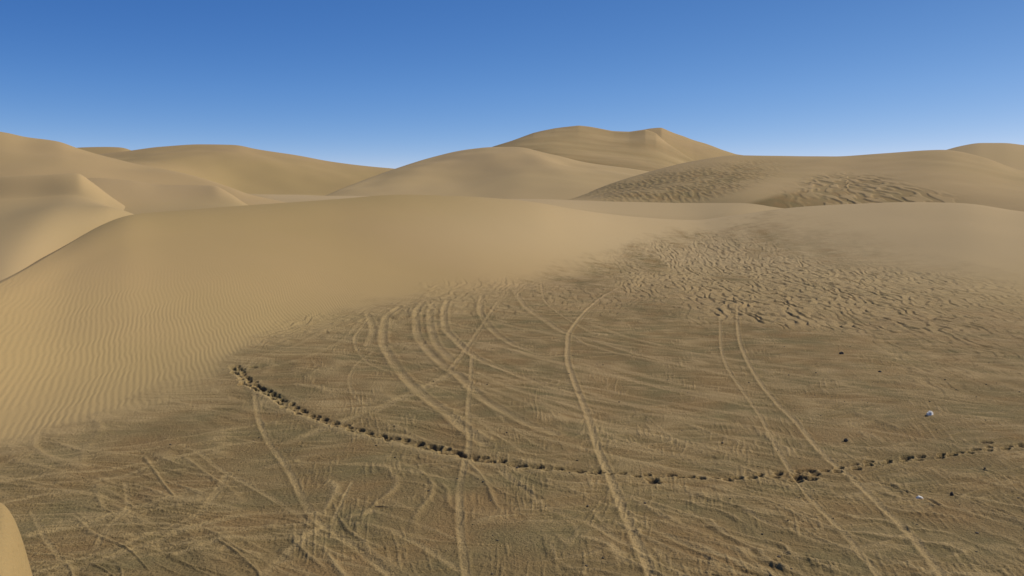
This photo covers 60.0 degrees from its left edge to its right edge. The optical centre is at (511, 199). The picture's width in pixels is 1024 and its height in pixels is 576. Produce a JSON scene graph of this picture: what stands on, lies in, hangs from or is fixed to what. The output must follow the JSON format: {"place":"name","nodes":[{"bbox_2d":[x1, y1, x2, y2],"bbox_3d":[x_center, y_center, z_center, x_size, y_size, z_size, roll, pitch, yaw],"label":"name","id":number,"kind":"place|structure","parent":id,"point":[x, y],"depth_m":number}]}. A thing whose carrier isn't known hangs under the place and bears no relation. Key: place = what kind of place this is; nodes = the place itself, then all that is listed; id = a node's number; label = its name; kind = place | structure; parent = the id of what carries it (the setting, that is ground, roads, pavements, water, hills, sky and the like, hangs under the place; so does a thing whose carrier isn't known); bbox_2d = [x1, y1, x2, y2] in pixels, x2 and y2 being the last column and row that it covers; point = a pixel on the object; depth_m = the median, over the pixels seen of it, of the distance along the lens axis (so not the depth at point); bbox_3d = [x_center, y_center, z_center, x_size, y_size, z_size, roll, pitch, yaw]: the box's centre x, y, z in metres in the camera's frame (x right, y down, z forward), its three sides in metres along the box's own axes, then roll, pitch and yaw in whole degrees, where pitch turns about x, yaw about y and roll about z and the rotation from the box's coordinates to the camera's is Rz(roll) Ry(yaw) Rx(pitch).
{"place":"outdoors","nodes":[
{"label":"outdoors","id":0,"kind":"place"},
{"bbox_2d":[0,502,32,575],"bbox_3d":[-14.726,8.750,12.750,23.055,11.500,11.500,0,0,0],"label":"dune","id":1,"kind":"structure","parent":0,"point":[14,561],"depth_m":9.86},
{"bbox_2d":[0,173,133,280],"bbox_3d":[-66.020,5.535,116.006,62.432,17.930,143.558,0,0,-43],"label":"dune","id":2,"kind":"structure","parent":0,"point":[41,216],"depth_m":88.81},
{"bbox_2d":[79,147,130,153],"bbox_3d":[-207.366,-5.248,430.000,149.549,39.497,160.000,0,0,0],"label":"dune","id":3,"kind":"structure","parent":0,"point":[98,150],"depth_m":399.97},
{"bbox_2d":[0,132,286,204],"bbox_3d":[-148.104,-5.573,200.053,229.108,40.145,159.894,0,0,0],"label":"dune","id":4,"kind":"structure","parent":0,"point":[21,155],"depth_m":163.66},
{"bbox_2d":[87,178,246,213],"bbox_3d":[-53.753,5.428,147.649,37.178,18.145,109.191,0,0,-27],"label":"dune","id":5,"kind":"structure","parent":0,"point":[134,197],"depth_m":128.09},
{"bbox_2d":[99,144,392,202],"bbox_3d":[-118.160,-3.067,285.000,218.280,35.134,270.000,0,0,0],"label":"dune","id":6,"kind":"structure","parent":0,"point":[283,177],"depth_m":287.73},
{"bbox_2d":[326,147,648,199],"bbox_3d":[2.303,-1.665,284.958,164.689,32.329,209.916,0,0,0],"label":"dune","id":7,"kind":"structure","parent":0,"point":[507,172],"depth_m":250.68},
{"bbox_2d":[0,195,1023,575],"bbox_3d":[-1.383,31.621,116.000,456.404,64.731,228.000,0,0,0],"label":"ground","id":8,"kind":"structure","parent":0,"point":[152,387],"depth_m":38.90},
{"bbox_2d":[0,0,1023,168],"label":"sky","id":9,"kind":"structure","parent":0,"point":[394,84]},
{"bbox_2d":[493,126,694,171],"bbox_3d":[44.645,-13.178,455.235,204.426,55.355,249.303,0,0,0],"label":"dune","id":10,"kind":"structure","parent":0,"point":[646,150],"depth_m":438.81},
{"bbox_2d":[169,342,1023,574],"bbox_3d":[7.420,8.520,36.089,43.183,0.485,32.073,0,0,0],"label":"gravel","id":11,"kind":"structure","parent":0,"point":[779,556],"depth_m":27.94},
{"bbox_2d":[511,199,783,219],"bbox_3d":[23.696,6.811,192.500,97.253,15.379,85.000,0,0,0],"label":"dune","id":12,"kind":"structure","parent":0,"point":[687,211],"depth_m":168.75},
{"bbox_2d":[644,128,737,160],"bbox_3d":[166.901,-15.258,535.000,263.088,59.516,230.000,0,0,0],"label":"dune","id":13,"kind":"structure","parent":0,"point":[692,149],"depth_m":502.66},
{"bbox_2d":[568,150,1023,211],"bbox_3d":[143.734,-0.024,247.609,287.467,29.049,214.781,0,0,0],"label":"dune","id":14,"kind":"structure","parent":0,"point":[946,176],"depth_m":197.90},
{"bbox_2d":[947,143,1023,170],"bbox_3d":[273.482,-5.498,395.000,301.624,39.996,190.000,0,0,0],"label":"dune","id":15,"kind":"structure","parent":0,"point":[1010,155],"depth_m":358.54}
]}

